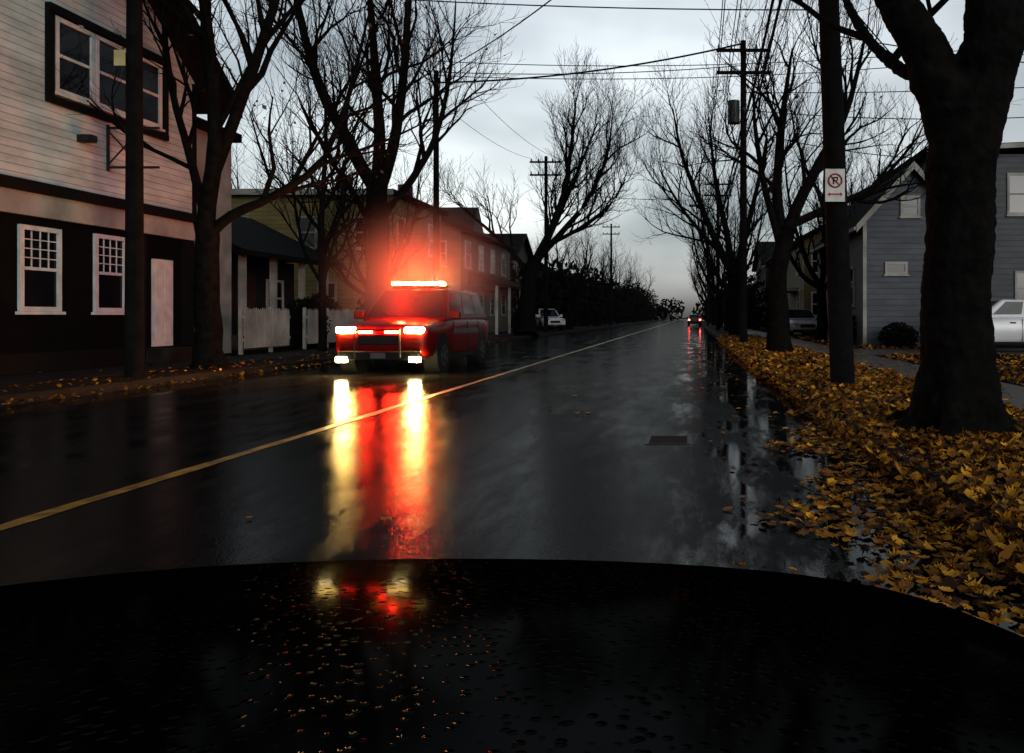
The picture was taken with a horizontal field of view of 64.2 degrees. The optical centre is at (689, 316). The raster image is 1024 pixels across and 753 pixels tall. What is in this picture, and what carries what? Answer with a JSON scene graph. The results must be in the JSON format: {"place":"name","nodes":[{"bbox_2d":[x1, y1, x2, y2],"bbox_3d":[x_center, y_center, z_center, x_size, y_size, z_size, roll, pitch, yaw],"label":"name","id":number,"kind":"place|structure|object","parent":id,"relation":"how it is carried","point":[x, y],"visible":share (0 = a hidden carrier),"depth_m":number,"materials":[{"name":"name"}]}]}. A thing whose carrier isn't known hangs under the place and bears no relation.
{"place":"outdoors","nodes":[
{"label":"outdoors","id":0,"kind":"place"},
{"bbox_2d":[194,129,230,352],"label":"wing wall","id":1,"kind":"structure","parent":0,"point":[223,207],"depth_m":23.05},
{"bbox_2d":[197,117,241,142],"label":"wing roof","id":2,"kind":"structure","parent":1,"relation":"on","point":[202,125],"depth_m":21.82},
{"bbox_2d":[0,319,644,376],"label":"lawn","id":3,"kind":"structure","parent":0,"point":[257,351],"depth_m":24.29,"materials":[{"name":"green plant"}]},
{"bbox_2d":[0,212,182,354],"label":"ground floor wall","id":4,"kind":"structure","parent":3,"relation":"on","point":[78,326],"depth_m":16.09,"materials":[{"name":"black paint"}]},
{"bbox_2d":[0,0,193,212],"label":"wall","id":5,"kind":"structure","parent":4,"relation":"on","point":[38,138],"depth_m":15.59,"materials":[{"name":"white"}]},
{"bbox_2d":[77,134,97,142],"bbox_3d":[-12.420,-3.675,16.205,0.360,0.150,0.310,0,0,0],"label":"wall lamp","id":6,"kind":"object","parent":5,"relation":"attached to","point":[86,138],"visible":1,"depth_m":16.20,"materials":[{"name":"metal"}]},
{"bbox_2d":[17,15,161,311],"bbox_3d":[-12.580,-3.035,15.375,0.080,5.870,6.750,0,0,0],"label":"window frame","id":7,"kind":"object","parent":5,"relation":"attached to","point":[94,66],"visible":0.74,"depth_m":16.39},
{"bbox_2d":[25,230,122,272],"bbox_3d":[-12.583,-1.310,14.785,0.034,0.720,5.390,0,0,0],"label":"muntin","id":8,"kind":"object","parent":7,"relation":"attached to","point":[48,250],"visible":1,"depth_m":15.46,"materials":[{"name":"white paint"}]},
{"bbox_2d":[25,23,157,307],"bbox_3d":[-12.616,-3.035,15.375,0.068,5.780,6.660,0,0,0],"label":"window glass","id":9,"kind":"object","parent":7,"relation":"in","point":[40,288],"visible":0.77,"depth_m":16.42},
{"bbox_2d":[25,54,158,275],"bbox_3d":[-12.588,-3.067,15.375,0.065,4.355,6.570,0,0,0],"label":"sash rail","id":10,"kind":"object","parent":7,"relation":"attached to","point":[123,82],"visible":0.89,"depth_m":16.43,"materials":[{"name":"white paint"}]},
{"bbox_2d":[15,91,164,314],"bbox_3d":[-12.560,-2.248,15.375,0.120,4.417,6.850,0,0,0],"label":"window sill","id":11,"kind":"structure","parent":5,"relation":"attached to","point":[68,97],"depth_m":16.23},
{"bbox_2d":[0,187,194,240],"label":"fascia","id":12,"kind":"structure","parent":5,"relation":"attached to","point":[15,201],"depth_m":16.18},
{"bbox_2d":[0,174,196,222],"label":"fascia cornice","id":13,"kind":"structure","parent":5,"relation":"attached to","point":[22,184],"depth_m":16.10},
{"bbox_2d":[45,2,168,140],"bbox_3d":[-12.540,-5.190,17.175,0.120,1.940,3.550,0,0,0],"label":"window surround","id":14,"kind":"object","parent":5,"relation":"attached to","point":[52,9],"visible":0.8,"depth_m":16.12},
{"bbox_2d":[20,0,193,82],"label":"gable","id":15,"kind":"structure","parent":5,"relation":"on","point":[100,12],"depth_m":17.18,"materials":[{"name":"white"}]},
{"bbox_2d":[106,124,159,170],"bbox_3d":[-12.015,-3.650,17.025,1.130,1.000,0.050,0,0,0],"label":"sign bracket","id":16,"kind":"object","parent":5,"relation":"attached to","point":[108,161],"visible":0.56,"depth_m":17.00,"materials":[{"name":"metal"}]},
{"bbox_2d":[148,0,228,113],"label":"roof","id":17,"kind":"structure","parent":5,"relation":"on","point":[202,103],"depth_m":19.40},
{"bbox_2d":[179,0,242,117],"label":"rake board","id":18,"kind":"object","parent":17,"relation":"attached to","point":[187,12],"visible":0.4,"depth_m":18.84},
{"bbox_2d":[192,84,196,213],"bbox_3d":[-12.580,-4.241,20.025,0.040,3.318,0.130,0,0,0],"label":"corner board","id":19,"kind":"object","parent":5,"relation":"attached to","point":[194,202],"visible":0.5,"depth_m":20.00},
{"bbox_2d":[151,259,172,346],"bbox_3d":[-12.575,-0.330,18.800,0.050,2.060,0.700,0,0,0],"label":"door","id":20,"kind":"structure","parent":4,"relation":"in","point":[154,305],"depth_m":18.68,"materials":[{"name":"wood"}]},
{"bbox_2d":[156,266,170,339],"bbox_3d":[-12.544,-0.325,18.800,0.012,1.750,0.540,0,0,0],"label":"door panel","id":21,"kind":"structure","parent":20,"relation":"attached to","point":[159,300],"depth_m":18.75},
{"bbox_2d":[231,256,293,333],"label":"wall","id":22,"kind":"structure","parent":3,"relation":"on","point":[258,269],"depth_m":28.96,"materials":[{"name":"grey"}]},
{"bbox_2d":[247,275,254,308],"bbox_3d":[-15.775,-0.450,28.150,0.050,2.100,0.900,0,0,0],"label":"door","id":23,"kind":"structure","parent":22,"relation":"attached to","point":[250,291],"depth_m":28.34,"materials":[{"name":"wood"}]},
{"bbox_2d":[266,279,283,308],"bbox_3d":[-15.780,-0.700,28.200,0.080,1.400,4.800,0,0,0],"label":"window frame","id":24,"kind":"object","parent":22,"relation":"attached to","point":[267,291],"visible":0.25,"depth_m":29.47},
{"bbox_2d":[231,216,341,264],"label":"roof","id":25,"kind":"structure","parent":22,"relation":"on","point":[249,234],"depth_m":28.80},
{"bbox_2d":[231,218,342,269],"bbox_3d":[-17.700,-2.922,28.350,7.340,2.095,7.084,0,0,0],"label":"rake board","id":26,"kind":"object","parent":25,"relation":"attached to","point":[237,249],"visible":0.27,"depth_m":24.81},
{"bbox_2d":[244,251,343,267],"bbox_3d":[-17.700,-2.015,28.350,7.500,0.120,7.000,0,0,0],"label":"gutter","id":27,"kind":"object","parent":25,"relation":"attached to","point":[257,254],"visible":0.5,"depth_m":27.02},
{"bbox_2d":[238,306,290,354],"bbox_3d":[-12.660,0.400,23.578,0.160,1.400,2.645,0,0,0],"label":"picket fence","id":28,"kind":"object","parent":3,"relation":"on","point":[273,327],"visible":0.98,"depth_m":23.34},
{"bbox_2d":[231,332,333,349],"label":"porch floor","id":29,"kind":"structure","parent":3,"relation":"on","point":[234,341],"depth_m":25.20,"materials":[{"name":"wood"}]},
{"bbox_2d":[238,255,328,334],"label":"porch column","id":30,"kind":"structure","parent":29,"relation":"on","point":[242,280],"depth_m":27.30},
{"bbox_2d":[231,126,351,188],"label":"street tree","id":31,"kind":"object","parent":3,"relation":"on","point":[238,186],"visible":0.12,"depth_m":48.30,"materials":[{"name":"brown plant"}]},
{"bbox_2d":[283,292,342,347],"bbox_3d":[-13.354,0.153,27.883,1.754,2.182,3.156,0,0,0],"label":"shrub","id":32,"kind":"object","parent":3,"relation":"on","point":[296,313],"visible":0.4,"depth_m":26.91,"materials":[{"name":"green plant"}]},
{"bbox_2d":[303,308,363,348],"bbox_3d":[-12.660,0.400,28.227,0.160,1.400,4.545,0,0,0],"label":"picket fence","id":33,"kind":"object","parent":3,"relation":"on","point":[340,318],"visible":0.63,"depth_m":27.50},
{"bbox_2d":[231,195,440,318],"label":"wall","id":34,"kind":"structure","parent":3,"relation":"on","point":[270,216],"depth_m":36.00,"materials":[{"name":"yellow"}]},
{"bbox_2d":[242,216,432,301],"bbox_3d":[-16.920,-2.400,39.270,8.160,4.600,6.660,0,0,0],"label":"window frame","id":35,"kind":"object","parent":34,"relation":"attached to","point":[335,285],"visible":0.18,"depth_m":35.95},
{"bbox_2d":[300,218,432,304],"bbox_3d":[-16.919,-2.400,39.269,8.073,4.510,6.573,0,0,0],"label":"window glass","id":36,"kind":"object","parent":35,"relation":"in","point":[312,240],"visible":0.17,"depth_m":35.98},
{"bbox_2d":[393,189,447,215],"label":"flat roof","id":37,"kind":"structure","parent":34,"relation":"on","point":[442,212],"depth_m":39.72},
{"bbox_2d":[231,189,393,194],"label":"cornice","id":38,"kind":"structure","parent":37,"relation":"attached to","point":[246,191],"depth_m":35.66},
{"bbox_2d":[289,136,461,296],"bbox_3d":[-13.109,-3.287,33.130,7.158,8.920,5.450,0,0,-10],"label":"street tree","id":39,"kind":"object","parent":3,"relation":"on","point":[393,267],"visible":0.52,"depth_m":32.69,"materials":[{"name":"brown plant"}]},
{"bbox_2d":[408,210,440,281],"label":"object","id":40,"kind":"object","parent":3,"relation":"on","point":[420,267],"visible":0.43,"depth_m":38.40,"materials":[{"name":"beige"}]},
{"bbox_2d":[441,228,509,332],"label":"wall","id":41,"kind":"structure","parent":3,"relation":"on","point":[454,274],"depth_m":48.20,"materials":[{"name":"beige"}]},
{"bbox_2d":[439,207,484,238],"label":"roof","id":42,"kind":"structure","parent":41,"relation":"on","point":[460,216],"depth_m":48.58,"materials":[{"name":"grey"}]},
{"bbox_2d":[441,240,505,314],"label":"window frame","id":43,"kind":"object","parent":41,"relation":"attached to","point":[479,246],"visible":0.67,"depth_m":50.41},
{"bbox_2d":[441,242,504,313],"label":"window glass","id":44,"kind":"object","parent":43,"relation":"in","point":[468,264],"visible":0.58,"depth_m":49.87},
{"bbox_2d":[468,271,520,290],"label":"porch roof","id":45,"kind":"structure","parent":41,"relation":"attached to","point":[478,279],"depth_m":47.94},
{"bbox_2d":[495,286,520,334],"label":"porch column","id":46,"kind":"structure","parent":3,"relation":"on","point":[496,310],"depth_m":47.10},
{"bbox_2d":[510,260,520,329],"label":"wall","id":47,"kind":"structure","parent":3,"relation":"on","point":[512,268],"depth_m":62.75,"materials":[{"name":"brown"}]},
{"bbox_2d":[488,234,532,259],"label":"roof","id":48,"kind":"structure","parent":47,"relation":"on","point":[517,239],"depth_m":65.27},
{"bbox_3d":[-12.575,0.900,15.530,0.050,0.400,9.060,0,0,0],"label":"base board","id":49,"kind":"object","parent":3,"relation":"on","visible":0},
{"bbox_2d":[144,233,193,346],"bbox_3d":[-12.540,-0.605,16.225,0.120,2.610,7.250,0,0,0],"label":"pilaster","id":50,"kind":"object","parent":49,"relation":"on","point":[187,291],"visible":0.61,"depth_m":19.55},
{"bbox_2d":[0,319,660,386],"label":"pavement","id":51,"kind":"structure","parent":0,"point":[47,376],"depth_m":15.94,"materials":[{"name":"concrete"}]},
{"bbox_2d":[146,347,192,362],"bbox_3d":[-12.275,0.905,18.800,0.550,0.330,1.200,0,0,0],"label":"door step","id":52,"kind":"object","parent":51,"relation":"on","point":[169,355],"depth_m":18.22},
{"bbox_2d":[227,0,430,350],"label":"young tree","id":53,"kind":"object","parent":51,"relation":"on","point":[334,233],"visible":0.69,"depth_m":24.49,"materials":[{"name":"brown plant"}]},
{"bbox_2d":[535,309,564,330],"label":"parked car","id":54,"kind":"object","parent":51,"relation":"on","point":[555,319],"visible":0.69,"depth_m":60.37,"materials":[{"name":"white paint"}]},
{"bbox_2d":[566,230,625,325],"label":"street tree","id":55,"kind":"object","parent":51,"relation":"on","point":[609,267],"visible":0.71,"depth_m":89.80,"materials":[{"name":"brown plant"}]},
{"bbox_2d":[620,264,654,321],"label":"street tree","id":56,"kind":"object","parent":51,"relation":"on","point":[650,280],"visible":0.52,"depth_m":159.89,"materials":[{"name":"brown plant"}]},
{"bbox_2d":[0,319,661,394],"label":"grass verge","id":57,"kind":"object","parent":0,"point":[46,386],"depth_m":14.45,"materials":[{"name":"green plant"}]},
{"bbox_2d":[124,0,144,376],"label":"utility pole","id":58,"kind":"object","parent":57,"relation":"on","point":[134,343],"visible":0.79,"depth_m":14.09,"materials":[{"name":"brown wood"}]},
{"bbox_2d":[114,50,124,65],"bbox_3d":[-10.120,-4.600,14.029,0.200,0.280,0.082,0,0,0],"label":"warning sign","id":59,"kind":"object","parent":58,"relation":"attached to","point":[119,57],"visible":1,"depth_m":13.99,"materials":[{"name":"metal"}]},
{"bbox_2d":[40,0,493,368],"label":"maple tree","id":60,"kind":"object","parent":57,"relation":"on","point":[207,352],"visible":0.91,"depth_m":16.70,"materials":[{"name":"brown plant"}]},
{"bbox_2d":[212,0,528,314],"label":"maple tree","id":61,"kind":"object","parent":57,"relation":"on","point":[377,261],"visible":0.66,"depth_m":25.95,"materials":[{"name":"brown plant"}]},
{"bbox_2d":[433,70,439,281],"bbox_3d":[-10.600,-4.575,33.000,0.298,11.450,0.299,0,0,0],"label":"utility pole","id":62,"kind":"object","parent":57,"relation":"on","point":[436,262],"visible":0.5,"depth_m":32.90,"materials":[{"name":"brown wood"}]},
{"bbox_2d":[411,43,662,336],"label":"maple tree","id":63,"kind":"object","parent":57,"relation":"on","point":[526,323],"visible":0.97,"depth_m":45.57,"materials":[{"name":"brown plant"}]},
{"bbox_2d":[530,156,578,331],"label":"utility pole","id":64,"kind":"object","parent":57,"relation":"on","point":[545,274],"visible":0.56,"depth_m":54.88,"materials":[{"name":"brown wood"}]},
{"bbox_2d":[536,216,605,328],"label":"street tree","id":65,"kind":"object","parent":57,"relation":"on","point":[576,292],"visible":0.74,"depth_m":67.82,"materials":[{"name":"brown plant"}]},
{"bbox_2d":[602,224,619,324],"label":"utility pole","id":66,"kind":"object","parent":57,"relation":"on","point":[611,312],"visible":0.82,"depth_m":99.86,"materials":[{"name":"brown wood"}]},
{"bbox_2d":[599,250,641,323],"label":"street tree","id":67,"kind":"object","parent":57,"relation":"on","point":[628,283],"visible":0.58,"depth_m":117.14,"materials":[{"name":"brown plant"}]},
{"bbox_2d":[0,319,1023,632],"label":"road","id":68,"kind":"structure","parent":0,"point":[508,465],"depth_m":6.18,"materials":[{"name":"asphalt"}]},
{"bbox_2d":[0,320,676,530],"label":"road marking","id":69,"kind":"object","parent":68,"relation":"on","point":[32,517],"visible":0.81,"depth_m":6.16,"materials":[{"name":"yellow paint"}]},
{"bbox_2d":[336,282,487,372],"bbox_3d":[-6.300,0.217,18.503,2.360,2.054,5.295,0,0,0],"label":"emergency vehicle","id":70,"kind":"object","parent":68,"relation":"on","point":[435,326],"visible":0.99,"depth_m":17.42,"materials":[{"name":"red paint"}]},
{"bbox_2d":[0,559,1023,752],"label":"black car","id":71,"kind":"object","parent":68,"relation":"on","point":[466,656],"visible":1,"depth_m":0.64,"materials":[{"name":"metal"}]},
{"bbox_2d":[0,333,1023,636],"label":"fallen leaves","id":72,"kind":"object","parent":68,"relation":"on","point":[994,543],"visible":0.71,"depth_m":5.38,"materials":[{"name":"yellow plant"}]},
{"bbox_2d":[645,436,690,443],"bbox_3d":[-0.200,1.196,7.650,0.440,0.009,0.500,0,0,0],"label":"storm drain grate","id":73,"kind":"object","parent":68,"relation":"on","point":[668,439],"visible":1,"depth_m":7.60,"materials":[{"name":"metal"}]},
{"bbox_2d":[191,0,1023,317],"label":"sky","id":74,"kind":"structure","parent":0,"point":[619,37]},
{"bbox_2d":[701,319,1023,409],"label":"pavement","id":75,"kind":"structure","parent":0,"point":[1016,391],"depth_m":17.25,"materials":[{"name":"concrete"}]},
{"bbox_2d":[701,320,1023,501],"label":"grass verge","id":76,"kind":"object","parent":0,"point":[722,331],"depth_m":6.60,"materials":[{"name":"green plant"}]},
{"bbox_2d":[682,237,724,322],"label":"street tree","id":77,"kind":"object","parent":76,"relation":"on","point":[695,282],"visible":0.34,"depth_m":129.79,"materials":[{"name":"brown plant"}]},
{"bbox_2d":[691,181,730,329],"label":"utility pole","id":78,"kind":"object","parent":76,"relation":"on","point":[717,295],"visible":0.38,"depth_m":62.88,"materials":[{"name":"brown wood"}]},
{"bbox_2d":[620,51,806,334],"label":"maple tree","id":79,"kind":"object","parent":76,"relation":"on","point":[730,263],"visible":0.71,"depth_m":43.82,"materials":[{"name":"brown plant"}]},
{"bbox_2d":[669,189,765,327],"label":"street tree","id":80,"kind":"object","parent":76,"relation":"on","point":[712,285],"visible":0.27,"depth_m":77.54,"materials":[{"name":"brown plant"}]},
{"bbox_2d":[677,213,759,324],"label":"street tree","id":81,"kind":"object","parent":76,"relation":"on","point":[698,275],"visible":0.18,"depth_m":99.62,"materials":[{"name":"brown plant"}]},
{"bbox_2d":[682,162,795,330],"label":"street tree","id":82,"kind":"object","parent":76,"relation":"on","point":[707,255],"visible":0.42,"depth_m":59.67,"materials":[{"name":"brown plant"}]},
{"bbox_2d":[716,40,770,341],"bbox_3d":[2.191,-5.025,31.893,2.191,12.350,0.549,0,0,-8],"label":"utility pole","id":83,"kind":"object","parent":76,"relation":"on","point":[743,333],"visible":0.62,"depth_m":31.87,"materials":[{"name":"brown wood"}]},
{"bbox_2d":[818,0,854,386],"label":"utility pole","id":84,"kind":"object","parent":76,"relation":"on","point":[841,346],"visible":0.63,"depth_m":12.05,"materials":[{"name":"brown wood"}]},
{"bbox_2d":[312,0,1023,278],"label":"power lines","id":85,"kind":"object","parent":84,"relation":"attached to","point":[771,9],"visible":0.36,"depth_m":31.57,"materials":[{"name":"metal"}]},
{"bbox_2d":[825,169,844,201],"bbox_3d":[2.220,-2.000,12.011,0.300,0.500,0.078,0,0,0],"label":"parking sign","id":86,"kind":"object","parent":84,"relation":"attached to","point":[834,185],"visible":1,"depth_m":11.99,"materials":[{"name":"metal"}]},
{"bbox_2d":[658,0,1021,352],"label":"maple tree","id":87,"kind":"object","parent":76,"relation":"on","point":[778,338],"visible":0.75,"depth_m":23.87,"materials":[{"name":"brown plant"}]},
{"bbox_2d":[791,0,1023,441],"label":"maple tree","id":88,"kind":"object","parent":76,"relation":"on","point":[964,95],"visible":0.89,"depth_m":7.25,"materials":[{"name":"brown plant"}]},
{"bbox_2d":[723,322,1023,386],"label":"lawn","id":89,"kind":"structure","parent":0,"point":[1001,372],"depth_m":20.23,"materials":[{"name":"green plant"}]},
{"bbox_2d":[756,265,769,328],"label":"wall","id":90,"kind":"structure","parent":89,"relation":"on","point":[766,280],"depth_m":68.16,"materials":[{"name":"brown"}]},
{"bbox_2d":[752,242,775,271],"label":"roof","id":91,"kind":"structure","parent":90,"relation":"on","point":[769,252],"depth_m":71.17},
{"bbox_2d":[789,309,816,336],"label":"parked car","id":92,"kind":"object","parent":89,"relation":"on","point":[803,320],"visible":0.49,"depth_m":41.09,"materials":[{"name":"silver metal"}]},
{"bbox_2d":[787,238,820,335],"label":"wall","id":93,"kind":"structure","parent":89,"relation":"on","point":[794,280],"depth_m":44.90,"materials":[{"name":"yellow"}]},
{"bbox_2d":[797,250,817,314],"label":"window glass","id":94,"kind":"object","parent":93,"relation":"in","point":[815,266],"visible":0.11,"depth_m":43.98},
{"bbox_2d":[747,76,899,340],"bbox_3d":[5.974,-4.466,34.438,6.329,11.290,8.312,0,0,-25],"label":"street tree","id":95,"kind":"object","parent":89,"relation":"on","point":[820,286],"visible":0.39,"depth_m":34.29,"materials":[{"name":"brown plant"}]},
{"bbox_2d":[784,159,897,228],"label":"street tree","id":96,"kind":"object","parent":89,"relation":"on","point":[819,203],"visible":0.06,"depth_m":56.25,"materials":[{"name":"brown plant"}]},
{"bbox_2d":[818,221,925,346],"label":"wing wall","id":97,"kind":"structure","parent":89,"relation":"on","point":[890,299],"depth_m":28.00,"materials":[{"name":"grey"}]},
{"bbox_2d":[863,222,866,344],"bbox_3d":[6.235,-1.125,27.980,0.130,4.450,0.040,0,0,0],"label":"corner board","id":98,"kind":"object","parent":97,"relation":"attached to","point":[864,283],"visible":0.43,"depth_m":27.96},
{"bbox_2d":[867,170,925,220],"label":"gable","id":99,"kind":"structure","parent":97,"relation":"on","point":[888,211],"depth_m":28.00,"materials":[{"name":"grey"}]},
{"bbox_2d":[822,138,925,203],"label":"street tree","id":100,"kind":"object","parent":89,"relation":"on","point":[872,180],"visible":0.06,"depth_m":41.68,"materials":[{"name":"brown plant"}]},
{"bbox_2d":[828,315,919,347],"bbox_3d":[6.520,0.501,28.699,1.528,1.497,4.640,0,0,-22],"label":"shrub","id":101,"kind":"object","parent":89,"relation":"on","point":[898,334],"visible":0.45,"depth_m":26.88,"materials":[{"name":"green plant"}]},
{"bbox_2d":[918,154,1023,299],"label":"wall","id":102,"kind":"structure","parent":89,"relation":"on","point":[1009,252],"depth_m":31.00,"materials":[{"name":"grey"}]},
{"bbox_2d":[811,142,1023,249],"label":"roof","id":103,"kind":"structure","parent":102,"relation":"on","point":[858,215],"depth_m":31.12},
{"bbox_2d":[810,161,924,254],"bbox_3d":[7.900,-4.217,33.000,4.040,2.505,10.684,0,0,0],"label":"rake board","id":104,"kind":"object","parent":103,"relation":"attached to","point":[867,216],"visible":0.36,"depth_m":27.66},
{"bbox_2d":[850,173,1023,305],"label":"window frame","id":105,"kind":"object","parent":102,"relation":"attached to","point":[918,214],"visible":0.66,"depth_m":29.50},
{"bbox_2d":[850,175,1023,303],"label":"window glass","id":106,"kind":"object","parent":105,"relation":"in","point":[1016,186],"visible":0.62,"depth_m":30.98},
{"bbox_2d":[854,349,1023,354],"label":"driveway","id":107,"kind":"structure","parent":0,"point":[917,351],"depth_m":24.06,"materials":[{"name":"concrete"}]},
{"bbox_2d":[991,299,1023,345],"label":"parked car","id":108,"kind":"object","parent":107,"relation":"on","point":[1008,318],"visible":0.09,"depth_m":23.24,"materials":[{"name":"white paint"}]},
{"label":"ground","id":109,"kind":"structure","parent":0,"visible":0},
{"bbox_2d":[0,320,659,405],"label":"kerb","id":110,"kind":"structure","parent":109,"relation":"on","point":[24,397],"depth_m":13.71,"materials":[{"name":"concrete"}]},
{"bbox_2d":[510,258,659,329],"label":"distant trees","id":111,"kind":"object","parent":109,"relation":"on","point":[584,308],"visible":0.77,"depth_m":85.72,"materials":[{"name":"black plant"}]},
{"bbox_2d":[650,297,706,319],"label":"distant trees","id":112,"kind":"object","parent":109,"relation":"on","point":[665,312],"visible":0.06,"depth_m":262.48,"materials":[{"name":"black plant"}]},
{"bbox_2d":[704,269,768,329],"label":"distant trees","id":113,"kind":"object","parent":109,"relation":"on","point":[754,320],"visible":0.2,"depth_m":66.64,"materials":[{"name":"black plant"}]},
{"bbox_2d":[701,325,1023,553],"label":"kerb","id":114,"kind":"structure","parent":109,"relation":"on","point":[956,496],"depth_m":5.35,"materials":[{"name":"concrete"}]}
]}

